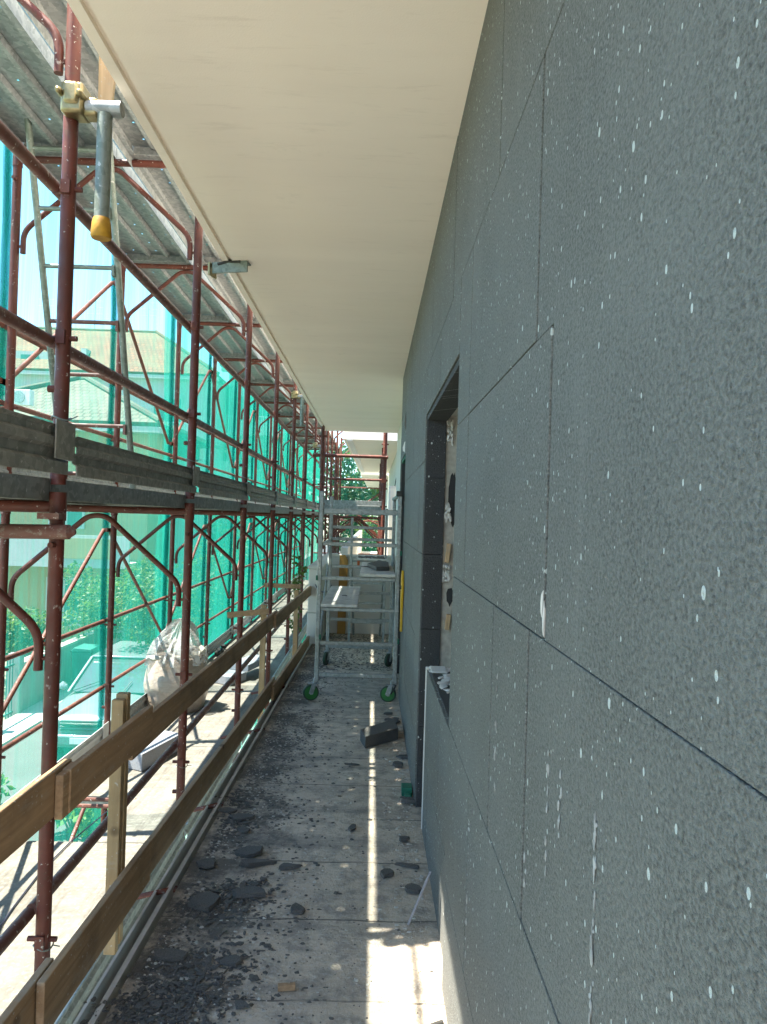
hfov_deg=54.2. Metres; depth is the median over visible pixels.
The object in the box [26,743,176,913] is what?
guard rail
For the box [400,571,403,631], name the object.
yellow strap
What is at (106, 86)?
wedge board
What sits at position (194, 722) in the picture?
guard rail
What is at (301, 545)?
scaffold frame
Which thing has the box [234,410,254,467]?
diagonal brace
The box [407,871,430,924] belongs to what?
foam strip
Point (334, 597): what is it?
platform board
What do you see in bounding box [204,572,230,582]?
guard rail
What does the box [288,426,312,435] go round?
deck plank
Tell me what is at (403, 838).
foam scrap
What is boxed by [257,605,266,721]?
guard post
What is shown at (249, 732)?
wall tie
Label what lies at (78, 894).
deck plank
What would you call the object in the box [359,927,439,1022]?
plaster crumbs
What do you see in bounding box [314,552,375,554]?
end tube
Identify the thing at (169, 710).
guard board
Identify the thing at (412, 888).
foam scrap
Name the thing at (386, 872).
foam scrap
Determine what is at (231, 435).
white block
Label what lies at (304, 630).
toe board
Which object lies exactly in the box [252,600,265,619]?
toe board
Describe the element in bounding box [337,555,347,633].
formwork board
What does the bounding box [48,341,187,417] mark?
guard rail
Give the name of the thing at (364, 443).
neighbour building
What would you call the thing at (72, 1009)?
toe board
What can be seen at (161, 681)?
rubble sack
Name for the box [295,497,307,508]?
toe board
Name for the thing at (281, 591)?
toe board
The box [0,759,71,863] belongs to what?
guard board
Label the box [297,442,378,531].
street tree
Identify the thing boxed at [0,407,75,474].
toe board
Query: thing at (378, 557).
board debris
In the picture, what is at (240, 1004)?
foam scrap
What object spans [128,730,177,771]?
foam slab
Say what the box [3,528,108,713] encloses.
diagonal brace
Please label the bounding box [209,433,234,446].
guard rail
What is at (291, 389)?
deck plank
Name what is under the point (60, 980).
guard board
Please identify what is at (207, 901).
foam scrap
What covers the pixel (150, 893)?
wall tie
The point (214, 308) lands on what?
deck plank
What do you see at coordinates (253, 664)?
foam slab
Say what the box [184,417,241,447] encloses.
guard rail
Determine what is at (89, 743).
toe board
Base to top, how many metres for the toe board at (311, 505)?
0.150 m
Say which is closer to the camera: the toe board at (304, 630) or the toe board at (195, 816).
the toe board at (195, 816)
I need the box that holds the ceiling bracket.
[208,260,250,278]
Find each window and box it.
[45,577,82,625]
[48,512,84,528]
[152,397,182,426]
[233,447,249,468]
[240,395,243,422]
[259,404,266,422]
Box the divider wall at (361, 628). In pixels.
[325,554,395,634]
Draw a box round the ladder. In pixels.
[24,118,135,488]
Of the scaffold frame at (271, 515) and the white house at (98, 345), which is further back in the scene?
the white house at (98, 345)
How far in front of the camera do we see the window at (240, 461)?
45.86 m
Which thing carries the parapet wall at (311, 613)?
on the floor
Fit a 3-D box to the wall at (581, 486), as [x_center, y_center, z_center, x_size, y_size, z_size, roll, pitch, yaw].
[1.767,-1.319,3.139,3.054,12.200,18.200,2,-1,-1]
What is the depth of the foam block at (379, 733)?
5.01 m
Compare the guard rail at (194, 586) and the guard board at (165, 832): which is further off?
the guard rail at (194, 586)
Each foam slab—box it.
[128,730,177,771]
[215,669,246,685]
[230,654,265,671]
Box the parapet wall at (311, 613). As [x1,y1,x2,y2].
[306,553,337,644]
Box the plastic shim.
[401,783,411,796]
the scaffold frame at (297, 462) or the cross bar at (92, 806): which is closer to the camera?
the cross bar at (92, 806)
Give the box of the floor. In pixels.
[102,633,446,1023]
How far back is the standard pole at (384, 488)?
12.58 m
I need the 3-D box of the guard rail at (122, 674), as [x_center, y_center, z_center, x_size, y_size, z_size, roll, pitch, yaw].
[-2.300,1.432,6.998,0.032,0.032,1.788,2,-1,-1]
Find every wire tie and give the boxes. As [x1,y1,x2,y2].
[32,942,59,951]
[51,415,77,420]
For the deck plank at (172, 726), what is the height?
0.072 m
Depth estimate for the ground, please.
22.54 m
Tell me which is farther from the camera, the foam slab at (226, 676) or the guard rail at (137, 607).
the foam slab at (226, 676)
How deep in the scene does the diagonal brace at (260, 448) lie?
14.27 m
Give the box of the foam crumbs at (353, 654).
[311,634,392,670]
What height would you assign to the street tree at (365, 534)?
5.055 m
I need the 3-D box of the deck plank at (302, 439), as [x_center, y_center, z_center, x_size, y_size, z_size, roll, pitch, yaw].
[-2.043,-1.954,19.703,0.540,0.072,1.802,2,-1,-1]
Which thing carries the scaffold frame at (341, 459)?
on the scaffold frame at (345, 529)
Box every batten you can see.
[62,762,79,812]
[227,608,268,617]
[264,583,299,588]
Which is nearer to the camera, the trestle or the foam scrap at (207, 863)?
the foam scrap at (207, 863)
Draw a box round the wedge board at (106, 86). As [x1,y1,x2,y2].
[98,56,115,100]
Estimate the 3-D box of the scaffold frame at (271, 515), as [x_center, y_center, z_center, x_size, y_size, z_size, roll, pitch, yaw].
[-1.727,0.950,7.912,1.145,1.975,0.090,2,-1,-1]
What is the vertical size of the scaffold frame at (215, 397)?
1.975 m
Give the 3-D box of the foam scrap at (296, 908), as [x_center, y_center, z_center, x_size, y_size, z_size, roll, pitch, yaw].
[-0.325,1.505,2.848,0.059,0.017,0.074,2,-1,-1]
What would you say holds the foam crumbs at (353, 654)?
on the floor
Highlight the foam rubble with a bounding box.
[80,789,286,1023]
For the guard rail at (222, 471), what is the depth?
10.65 m
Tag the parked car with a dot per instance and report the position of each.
(80, 723)
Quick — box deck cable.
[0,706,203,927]
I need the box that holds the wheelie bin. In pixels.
[69,643,99,685]
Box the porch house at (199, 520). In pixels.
[167,429,250,643]
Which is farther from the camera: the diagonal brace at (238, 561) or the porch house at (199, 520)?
the porch house at (199, 520)
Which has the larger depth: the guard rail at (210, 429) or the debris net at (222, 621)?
the debris net at (222, 621)
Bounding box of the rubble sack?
[144,618,208,712]
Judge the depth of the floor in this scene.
3.07 m
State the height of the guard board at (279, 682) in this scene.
0.130 m
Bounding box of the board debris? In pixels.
[358,556,384,558]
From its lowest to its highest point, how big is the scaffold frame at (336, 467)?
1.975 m
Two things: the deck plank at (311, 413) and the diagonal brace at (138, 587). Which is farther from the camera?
the deck plank at (311, 413)
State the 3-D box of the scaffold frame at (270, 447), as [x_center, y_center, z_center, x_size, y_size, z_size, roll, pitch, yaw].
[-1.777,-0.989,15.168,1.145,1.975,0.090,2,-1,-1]
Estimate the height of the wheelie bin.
1.038 m
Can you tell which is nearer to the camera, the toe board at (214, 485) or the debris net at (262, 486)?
the toe board at (214, 485)
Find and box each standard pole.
[317,425,326,558]
[322,433,327,551]
[380,433,388,554]
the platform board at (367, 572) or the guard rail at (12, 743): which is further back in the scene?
the platform board at (367, 572)
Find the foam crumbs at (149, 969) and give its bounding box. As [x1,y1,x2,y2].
[115,645,433,1023]
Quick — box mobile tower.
[303,491,402,701]
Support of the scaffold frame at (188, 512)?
on the scaffold frame
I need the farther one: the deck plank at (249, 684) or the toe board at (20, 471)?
the deck plank at (249, 684)
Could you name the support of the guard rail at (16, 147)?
attached to the scaffold frame at (69, 189)
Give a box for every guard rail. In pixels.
[0,120,59,191]
[0,306,53,345]
[0,907,34,955]
[1,400,111,437]
[2,324,113,383]
[2,686,103,752]
[5,619,105,661]
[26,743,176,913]
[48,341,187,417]
[52,192,190,328]
[101,658,145,688]
[105,596,166,622]
[110,435,171,456]
[112,382,172,414]
[166,581,204,598]
[171,454,208,467]
[172,413,209,433]
[172,676,234,746]
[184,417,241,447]
[185,328,243,384]
[203,607,229,624]
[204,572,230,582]
[208,466,233,475]
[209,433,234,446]
[231,645,259,676]
[240,446,271,463]
[241,385,273,414]
[266,619,285,642]
[270,463,290,473]
[271,415,291,434]
[291,434,303,447]
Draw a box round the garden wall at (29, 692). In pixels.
[6,622,129,718]
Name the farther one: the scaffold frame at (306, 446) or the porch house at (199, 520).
the porch house at (199, 520)
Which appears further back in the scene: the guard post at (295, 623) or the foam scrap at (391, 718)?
the guard post at (295, 623)
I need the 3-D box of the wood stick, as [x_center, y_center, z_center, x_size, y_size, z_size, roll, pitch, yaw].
[-0.307,1.500,2.368,0.055,0.018,0.018,2,-1,-9]
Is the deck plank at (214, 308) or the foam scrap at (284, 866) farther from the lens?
the deck plank at (214, 308)
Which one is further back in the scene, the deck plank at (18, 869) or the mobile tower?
the mobile tower
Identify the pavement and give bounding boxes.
[2,546,326,746]
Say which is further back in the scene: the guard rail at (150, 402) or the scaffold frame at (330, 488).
the scaffold frame at (330, 488)
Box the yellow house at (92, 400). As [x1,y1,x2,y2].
[0,376,209,651]
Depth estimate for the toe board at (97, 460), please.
3.11 m
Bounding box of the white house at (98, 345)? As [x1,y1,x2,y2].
[0,326,232,460]
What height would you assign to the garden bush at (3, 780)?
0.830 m
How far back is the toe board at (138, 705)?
6.89 m
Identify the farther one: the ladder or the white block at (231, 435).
the white block at (231, 435)
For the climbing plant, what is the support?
attached to the parapet wall at (311, 613)
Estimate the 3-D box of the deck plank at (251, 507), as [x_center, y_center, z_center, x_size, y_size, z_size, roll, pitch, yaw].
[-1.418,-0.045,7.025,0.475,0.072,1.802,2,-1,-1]
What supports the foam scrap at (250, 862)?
on the floor
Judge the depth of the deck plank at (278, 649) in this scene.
10.63 m
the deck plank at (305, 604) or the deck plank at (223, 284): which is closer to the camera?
the deck plank at (223, 284)
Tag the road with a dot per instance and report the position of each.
(21, 766)
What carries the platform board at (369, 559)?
on the trestle
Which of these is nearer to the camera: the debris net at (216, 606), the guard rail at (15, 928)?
the guard rail at (15, 928)
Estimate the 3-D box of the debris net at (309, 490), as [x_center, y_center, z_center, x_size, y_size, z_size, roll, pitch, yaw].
[-2.663,0.448,26.060,0.172,8.400,14.698,2,-1,-1]
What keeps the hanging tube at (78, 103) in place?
hanging from the scaffold frame at (69, 189)
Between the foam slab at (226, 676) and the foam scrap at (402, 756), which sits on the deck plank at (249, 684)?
the foam slab at (226, 676)
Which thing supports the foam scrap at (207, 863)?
on the floor
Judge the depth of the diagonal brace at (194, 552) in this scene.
9.11 m
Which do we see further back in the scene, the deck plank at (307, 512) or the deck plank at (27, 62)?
the deck plank at (307, 512)
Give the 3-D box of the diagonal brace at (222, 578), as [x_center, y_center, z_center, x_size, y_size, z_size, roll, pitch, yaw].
[-2.337,0.743,10.625,0.045,1.150,1.870,2,-1,-1]
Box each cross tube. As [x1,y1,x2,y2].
[313,452,387,459]
[323,476,387,482]
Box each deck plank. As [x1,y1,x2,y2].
[0,0,116,157]
[0,472,49,499]
[0,841,82,935]
[0,842,142,1022]
[1,479,184,507]
[20,0,160,166]
[35,147,191,264]
[67,504,129,506]
[80,768,147,803]
[98,746,217,842]
[103,495,239,510]
[132,159,221,270]
[139,258,232,321]
[165,694,214,732]
[186,694,257,746]
[195,502,269,511]
[200,316,258,358]
[203,265,258,326]
[207,660,222,693]
[208,638,259,659]
[223,662,280,694]
[226,354,274,383]
[234,622,273,637]
[241,323,280,362]
[251,383,288,401]
[252,609,278,621]
[257,639,292,661]
[260,506,288,513]
[266,359,293,383]
[266,401,298,415]
[271,622,305,638]
[272,599,290,609]
[278,412,304,426]
[279,508,301,513]
[279,592,293,599]
[282,384,305,401]
[284,610,307,622]
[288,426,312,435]
[296,402,314,415]
[297,435,317,442]
[302,510,311,514]
[303,580,308,585]
[303,600,307,609]
[308,418,320,427]
[317,429,330,435]
[324,500,380,515]
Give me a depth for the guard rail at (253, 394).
7.02 m
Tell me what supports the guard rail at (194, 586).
attached to the scaffold frame at (271, 515)
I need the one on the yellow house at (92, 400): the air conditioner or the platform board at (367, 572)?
the air conditioner
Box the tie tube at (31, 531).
[0,513,75,538]
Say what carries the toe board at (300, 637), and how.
attached to the scaffold frame at (288, 552)
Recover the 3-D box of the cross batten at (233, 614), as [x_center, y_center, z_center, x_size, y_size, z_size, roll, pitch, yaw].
[-1.075,0.803,5.953,0.328,0.080,0.026,2,-1,-10]
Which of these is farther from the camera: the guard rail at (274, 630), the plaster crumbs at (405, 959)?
the guard rail at (274, 630)
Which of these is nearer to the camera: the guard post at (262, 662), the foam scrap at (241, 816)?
the foam scrap at (241, 816)
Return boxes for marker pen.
[430,1019,443,1023]
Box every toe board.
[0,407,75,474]
[0,466,8,472]
[0,720,108,805]
[12,467,116,486]
[54,824,185,1023]
[72,437,199,492]
[110,693,146,733]
[118,482,174,493]
[176,491,211,497]
[185,743,240,836]
[197,471,250,500]
[208,625,232,656]
[213,496,236,500]
[233,616,251,635]
[242,718,257,744]
[249,485,278,504]
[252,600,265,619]
[267,591,277,606]
[272,650,289,679]
[277,493,295,506]
[278,588,286,597]
[289,629,302,658]
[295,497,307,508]
[302,622,306,637]
[307,501,316,509]
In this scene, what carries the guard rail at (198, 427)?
attached to the scaffold frame at (230, 326)
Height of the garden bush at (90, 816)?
0.927 m
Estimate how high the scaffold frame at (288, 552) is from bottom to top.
1.975 m
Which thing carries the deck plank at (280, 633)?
on the scaffold frame
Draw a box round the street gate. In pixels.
[3,659,14,718]
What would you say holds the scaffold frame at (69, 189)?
on the deck plank at (86, 493)
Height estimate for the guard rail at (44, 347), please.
0.032 m
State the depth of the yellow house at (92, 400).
24.35 m
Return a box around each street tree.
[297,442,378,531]
[326,515,377,552]
[341,447,378,516]
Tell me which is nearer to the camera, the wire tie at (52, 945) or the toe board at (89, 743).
the wire tie at (52, 945)
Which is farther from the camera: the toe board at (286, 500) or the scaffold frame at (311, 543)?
the scaffold frame at (311, 543)
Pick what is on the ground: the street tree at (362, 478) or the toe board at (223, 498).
the street tree at (362, 478)
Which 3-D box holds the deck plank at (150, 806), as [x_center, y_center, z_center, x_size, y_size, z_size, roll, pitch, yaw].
[-1.448,1.939,5.197,0.470,0.072,1.802,2,-1,-1]
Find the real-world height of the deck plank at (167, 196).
0.120 m
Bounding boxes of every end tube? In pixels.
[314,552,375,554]
[316,486,378,488]
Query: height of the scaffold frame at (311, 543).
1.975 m
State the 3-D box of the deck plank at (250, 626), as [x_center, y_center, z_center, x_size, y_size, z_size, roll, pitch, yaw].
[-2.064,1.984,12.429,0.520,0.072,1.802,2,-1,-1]
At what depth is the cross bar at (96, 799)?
4.94 m
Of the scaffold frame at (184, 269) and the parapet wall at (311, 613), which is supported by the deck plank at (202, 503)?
the scaffold frame at (184, 269)
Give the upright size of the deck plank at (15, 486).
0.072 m
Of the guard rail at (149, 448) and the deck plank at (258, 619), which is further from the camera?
the deck plank at (258, 619)
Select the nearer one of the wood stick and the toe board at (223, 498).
the wood stick
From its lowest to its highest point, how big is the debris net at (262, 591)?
8.400 m
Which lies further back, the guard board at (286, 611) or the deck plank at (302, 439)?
the deck plank at (302, 439)
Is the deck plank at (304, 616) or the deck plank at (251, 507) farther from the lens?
the deck plank at (304, 616)
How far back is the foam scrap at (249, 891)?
2.93 m
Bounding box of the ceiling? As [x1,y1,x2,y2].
[66,0,487,432]
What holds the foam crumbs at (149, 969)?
on the floor
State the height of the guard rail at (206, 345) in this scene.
0.040 m
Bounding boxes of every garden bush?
[0,772,15,802]
[55,808,107,841]
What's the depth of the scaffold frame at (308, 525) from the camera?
22.38 m
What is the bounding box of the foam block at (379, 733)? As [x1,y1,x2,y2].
[360,719,397,747]
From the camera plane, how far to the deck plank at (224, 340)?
9.15 m
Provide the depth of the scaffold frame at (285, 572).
18.75 m
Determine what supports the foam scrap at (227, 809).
on the floor
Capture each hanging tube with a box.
[55,81,124,241]
[291,390,303,425]
[312,442,320,467]
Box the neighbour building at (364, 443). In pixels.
[341,431,397,554]
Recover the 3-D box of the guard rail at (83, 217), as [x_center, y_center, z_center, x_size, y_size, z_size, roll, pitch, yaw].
[-1.114,-1.079,3.416,0.040,0.040,1.788,2,-1,-1]
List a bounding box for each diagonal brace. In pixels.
[0,281,114,384]
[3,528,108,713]
[69,808,85,841]
[108,528,165,635]
[115,286,171,444]
[165,524,205,627]
[171,369,211,445]
[206,527,230,598]
[210,371,234,467]
[229,523,251,595]
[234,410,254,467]
[251,524,264,578]
[254,410,267,479]
[276,523,284,567]
[279,435,287,486]
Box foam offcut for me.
[367,560,388,570]
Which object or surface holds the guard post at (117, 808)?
attached to the edge trim
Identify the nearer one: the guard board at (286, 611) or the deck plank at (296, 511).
the guard board at (286, 611)
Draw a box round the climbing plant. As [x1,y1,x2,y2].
[288,555,307,648]
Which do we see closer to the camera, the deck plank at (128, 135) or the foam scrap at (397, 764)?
the deck plank at (128, 135)
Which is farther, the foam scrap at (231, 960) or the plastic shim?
the plastic shim
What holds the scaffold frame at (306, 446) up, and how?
on the deck plank at (296, 511)
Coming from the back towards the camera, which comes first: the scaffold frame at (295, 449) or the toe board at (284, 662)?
the scaffold frame at (295, 449)
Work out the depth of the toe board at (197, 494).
8.96 m
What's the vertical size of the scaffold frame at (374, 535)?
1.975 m
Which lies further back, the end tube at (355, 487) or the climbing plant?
the end tube at (355, 487)
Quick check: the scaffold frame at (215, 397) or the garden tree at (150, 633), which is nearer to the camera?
the scaffold frame at (215, 397)
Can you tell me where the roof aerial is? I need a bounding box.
[140,309,156,326]
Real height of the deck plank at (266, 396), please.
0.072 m
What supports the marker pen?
on the floor
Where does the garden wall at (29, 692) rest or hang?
on the ground
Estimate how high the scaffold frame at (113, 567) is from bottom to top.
1.975 m
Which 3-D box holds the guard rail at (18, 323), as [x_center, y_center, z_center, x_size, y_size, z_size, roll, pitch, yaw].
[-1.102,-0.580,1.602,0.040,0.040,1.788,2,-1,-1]
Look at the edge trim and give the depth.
3.00 m
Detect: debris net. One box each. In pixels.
[52,196,164,829]
[160,222,251,658]
[182,216,229,837]
[224,352,264,747]
[240,379,318,749]
[257,409,287,719]
[280,412,319,642]
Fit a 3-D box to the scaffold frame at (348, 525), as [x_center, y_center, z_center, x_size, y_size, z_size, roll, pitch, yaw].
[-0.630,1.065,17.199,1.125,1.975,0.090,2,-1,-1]
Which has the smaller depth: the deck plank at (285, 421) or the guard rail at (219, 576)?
the guard rail at (219, 576)
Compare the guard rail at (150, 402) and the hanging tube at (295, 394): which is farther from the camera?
the hanging tube at (295, 394)
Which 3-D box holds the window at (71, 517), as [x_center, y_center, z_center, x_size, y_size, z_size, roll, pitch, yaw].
[-10.263,-0.298,24.322,1.160,1.660,0.046,2,-1,-1]
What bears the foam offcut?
on the platform board at (367, 572)
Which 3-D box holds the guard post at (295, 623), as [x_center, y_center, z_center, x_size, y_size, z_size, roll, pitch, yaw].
[-0.952,1.343,8.063,0.045,1.000,0.020,2,-1,-1]
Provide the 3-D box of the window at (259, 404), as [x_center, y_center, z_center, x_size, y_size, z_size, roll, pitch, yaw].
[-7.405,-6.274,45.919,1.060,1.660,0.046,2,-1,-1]
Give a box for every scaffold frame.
[0,154,203,498]
[0,492,66,972]
[0,503,194,835]
[17,0,82,484]
[101,752,238,821]
[102,507,246,733]
[110,263,252,504]
[165,510,275,685]
[170,321,279,507]
[203,511,292,658]
[208,357,296,509]
[229,513,305,638]
[233,383,308,510]
[249,513,314,622]
[252,401,316,511]
[263,515,318,604]
[267,415,320,505]
[275,514,326,599]
[278,426,328,506]
[284,517,327,591]
[288,435,333,494]
[292,515,333,578]
[295,442,335,508]
[300,515,337,564]
[301,448,339,514]
[323,431,381,494]
[323,515,380,550]
[327,514,380,554]
[328,431,382,500]
[333,515,379,554]
[334,431,381,500]
[337,515,378,554]
[338,438,379,499]
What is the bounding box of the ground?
[3,522,347,720]
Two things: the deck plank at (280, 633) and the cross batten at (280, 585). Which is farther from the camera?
the deck plank at (280, 633)
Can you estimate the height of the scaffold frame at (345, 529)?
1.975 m
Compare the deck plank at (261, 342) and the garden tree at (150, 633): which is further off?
the garden tree at (150, 633)
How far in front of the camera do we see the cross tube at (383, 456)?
12.54 m
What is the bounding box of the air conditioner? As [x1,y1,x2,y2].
[14,389,33,406]
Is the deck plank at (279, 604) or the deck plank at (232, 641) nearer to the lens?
the deck plank at (232, 641)
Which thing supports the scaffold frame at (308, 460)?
on the deck plank
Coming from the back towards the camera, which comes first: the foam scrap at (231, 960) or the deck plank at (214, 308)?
the deck plank at (214, 308)
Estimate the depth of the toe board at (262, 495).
6.96 m
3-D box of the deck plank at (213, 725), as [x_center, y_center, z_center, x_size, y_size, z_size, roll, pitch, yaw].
[-1.476,1.954,7.007,0.470,0.072,1.802,2,-1,-1]
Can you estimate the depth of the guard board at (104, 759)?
2.51 m
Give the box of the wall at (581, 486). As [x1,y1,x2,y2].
[395,0,766,1023]
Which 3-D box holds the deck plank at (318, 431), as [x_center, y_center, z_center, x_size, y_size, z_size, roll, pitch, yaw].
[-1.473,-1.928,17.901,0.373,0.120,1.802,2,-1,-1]
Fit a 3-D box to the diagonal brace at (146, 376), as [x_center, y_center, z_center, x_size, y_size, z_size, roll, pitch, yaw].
[-2.220,-1.286,7.023,0.045,1.150,1.870,2,-1,-1]
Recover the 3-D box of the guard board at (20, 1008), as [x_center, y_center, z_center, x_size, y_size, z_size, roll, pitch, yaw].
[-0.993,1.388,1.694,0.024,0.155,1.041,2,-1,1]
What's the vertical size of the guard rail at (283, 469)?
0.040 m
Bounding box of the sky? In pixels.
[0,3,370,521]
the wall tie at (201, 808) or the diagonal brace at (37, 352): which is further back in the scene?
the diagonal brace at (37, 352)
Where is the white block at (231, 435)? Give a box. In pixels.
[221,366,287,576]
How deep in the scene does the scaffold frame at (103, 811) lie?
6.07 m
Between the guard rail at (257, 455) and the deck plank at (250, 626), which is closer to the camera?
the guard rail at (257, 455)
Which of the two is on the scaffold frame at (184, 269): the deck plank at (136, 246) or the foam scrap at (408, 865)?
the deck plank at (136, 246)
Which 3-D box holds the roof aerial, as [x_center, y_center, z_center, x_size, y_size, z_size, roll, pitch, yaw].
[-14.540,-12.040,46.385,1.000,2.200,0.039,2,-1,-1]
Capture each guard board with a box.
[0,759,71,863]
[0,958,53,1023]
[35,840,151,1023]
[54,705,152,819]
[128,611,276,759]
[147,677,274,873]
[271,635,309,700]
[273,586,310,627]
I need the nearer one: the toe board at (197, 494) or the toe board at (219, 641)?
the toe board at (197, 494)
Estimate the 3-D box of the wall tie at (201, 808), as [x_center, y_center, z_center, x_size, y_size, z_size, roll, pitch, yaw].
[-0.989,1.565,3.934,0.306,0.101,0.032,2,-1,4]
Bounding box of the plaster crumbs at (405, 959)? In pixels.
[354,683,436,1023]
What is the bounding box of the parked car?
[42,641,173,751]
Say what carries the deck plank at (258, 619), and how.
attached to the scaffold frame at (311, 543)
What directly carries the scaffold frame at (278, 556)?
on the deck plank
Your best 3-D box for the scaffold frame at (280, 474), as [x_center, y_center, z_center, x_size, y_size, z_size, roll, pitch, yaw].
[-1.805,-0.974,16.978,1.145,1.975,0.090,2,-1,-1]
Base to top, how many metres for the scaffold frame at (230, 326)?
1.975 m
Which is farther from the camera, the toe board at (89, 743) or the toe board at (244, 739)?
the toe board at (244, 739)
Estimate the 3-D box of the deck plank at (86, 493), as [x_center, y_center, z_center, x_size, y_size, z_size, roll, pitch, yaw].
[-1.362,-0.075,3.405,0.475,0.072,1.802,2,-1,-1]
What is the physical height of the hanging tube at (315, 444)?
0.455 m
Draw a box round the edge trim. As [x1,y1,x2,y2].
[73,643,310,1023]
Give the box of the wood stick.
[278,982,294,991]
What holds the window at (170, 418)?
in the white house at (98, 345)
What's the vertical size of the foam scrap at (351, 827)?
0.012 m
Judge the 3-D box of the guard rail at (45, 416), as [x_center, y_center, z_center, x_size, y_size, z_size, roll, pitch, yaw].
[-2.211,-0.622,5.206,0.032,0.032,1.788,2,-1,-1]
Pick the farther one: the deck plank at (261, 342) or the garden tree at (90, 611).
the garden tree at (90, 611)
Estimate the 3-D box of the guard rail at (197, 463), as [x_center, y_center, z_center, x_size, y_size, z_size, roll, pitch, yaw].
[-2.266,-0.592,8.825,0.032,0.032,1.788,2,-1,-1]
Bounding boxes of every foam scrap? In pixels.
[154,948,187,961]
[187,890,219,911]
[196,858,215,868]
[218,807,236,812]
[219,955,240,965]
[228,813,254,819]
[233,885,265,897]
[234,846,263,857]
[234,999,249,1009]
[238,826,249,832]
[238,858,276,867]
[278,863,300,869]
[290,902,305,913]
[348,824,355,831]
[380,868,393,878]
[384,717,399,723]
[392,761,402,767]
[394,862,419,868]
[396,754,407,758]
[399,796,415,803]
[399,836,409,841]
[404,883,421,893]
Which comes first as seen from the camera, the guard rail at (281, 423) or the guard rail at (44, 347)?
the guard rail at (44, 347)
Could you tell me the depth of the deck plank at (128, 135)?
3.64 m
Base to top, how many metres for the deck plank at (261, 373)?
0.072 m
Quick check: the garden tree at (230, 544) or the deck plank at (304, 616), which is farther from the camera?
the garden tree at (230, 544)
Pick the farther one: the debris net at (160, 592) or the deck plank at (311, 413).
the deck plank at (311, 413)
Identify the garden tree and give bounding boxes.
[5,606,66,656]
[62,560,134,644]
[79,554,182,639]
[97,540,237,649]
[191,537,305,621]
[201,498,282,620]
[260,442,343,536]
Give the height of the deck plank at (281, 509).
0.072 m
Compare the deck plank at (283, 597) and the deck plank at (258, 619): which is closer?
the deck plank at (258, 619)
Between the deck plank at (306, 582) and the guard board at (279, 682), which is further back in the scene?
the deck plank at (306, 582)
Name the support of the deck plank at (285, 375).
on the scaffold frame at (306, 446)
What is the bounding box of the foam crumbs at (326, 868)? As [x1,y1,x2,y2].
[125,636,437,1023]
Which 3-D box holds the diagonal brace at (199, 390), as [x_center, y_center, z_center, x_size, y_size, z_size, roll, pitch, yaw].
[-2.248,-1.271,8.832,0.045,1.150,1.870,2,-1,-1]
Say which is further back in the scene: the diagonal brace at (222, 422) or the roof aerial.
the roof aerial
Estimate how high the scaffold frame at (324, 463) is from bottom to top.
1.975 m
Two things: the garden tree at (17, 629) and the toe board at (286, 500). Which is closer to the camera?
the toe board at (286, 500)
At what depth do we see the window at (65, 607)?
24.29 m
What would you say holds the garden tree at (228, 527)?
on the road
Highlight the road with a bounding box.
[0,546,339,841]
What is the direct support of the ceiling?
attached to the wall at (581, 486)
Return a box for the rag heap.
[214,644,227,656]
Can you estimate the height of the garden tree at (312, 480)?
8.974 m
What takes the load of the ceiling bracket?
attached to the ceiling
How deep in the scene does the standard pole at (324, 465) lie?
12.88 m
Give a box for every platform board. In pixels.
[321,586,360,607]
[356,556,387,560]
[360,562,394,576]
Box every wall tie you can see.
[137,886,177,899]
[193,802,223,811]
[220,728,264,738]
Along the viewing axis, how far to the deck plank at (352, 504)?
12.65 m
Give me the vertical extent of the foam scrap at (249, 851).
0.024 m
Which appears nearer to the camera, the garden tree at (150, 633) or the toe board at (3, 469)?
the toe board at (3, 469)
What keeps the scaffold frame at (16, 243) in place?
on the deck plank at (86, 493)
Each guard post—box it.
[103,692,130,954]
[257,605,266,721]
[292,590,298,655]
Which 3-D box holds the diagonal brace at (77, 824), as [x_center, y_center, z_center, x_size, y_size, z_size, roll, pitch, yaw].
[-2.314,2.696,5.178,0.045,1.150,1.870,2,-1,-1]
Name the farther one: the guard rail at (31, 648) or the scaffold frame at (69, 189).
the guard rail at (31, 648)
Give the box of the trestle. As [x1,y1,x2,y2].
[347,509,387,641]
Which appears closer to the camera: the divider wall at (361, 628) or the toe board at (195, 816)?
the toe board at (195, 816)
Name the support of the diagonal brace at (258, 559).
attached to the scaffold frame at (266, 567)
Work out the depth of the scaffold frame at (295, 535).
20.56 m
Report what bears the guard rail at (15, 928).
attached to the scaffold frame at (42, 939)
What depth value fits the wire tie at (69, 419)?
2.48 m
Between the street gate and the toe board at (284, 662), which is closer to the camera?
the toe board at (284, 662)
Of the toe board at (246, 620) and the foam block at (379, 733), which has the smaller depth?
the foam block at (379, 733)
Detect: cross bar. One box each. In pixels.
[76,804,107,808]
[83,797,136,801]
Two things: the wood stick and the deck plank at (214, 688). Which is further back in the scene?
the deck plank at (214, 688)
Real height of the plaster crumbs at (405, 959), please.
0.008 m
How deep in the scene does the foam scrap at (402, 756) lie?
4.69 m
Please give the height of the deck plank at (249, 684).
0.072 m
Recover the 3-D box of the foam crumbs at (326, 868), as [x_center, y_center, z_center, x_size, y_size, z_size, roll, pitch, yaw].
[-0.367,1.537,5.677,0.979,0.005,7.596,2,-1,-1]

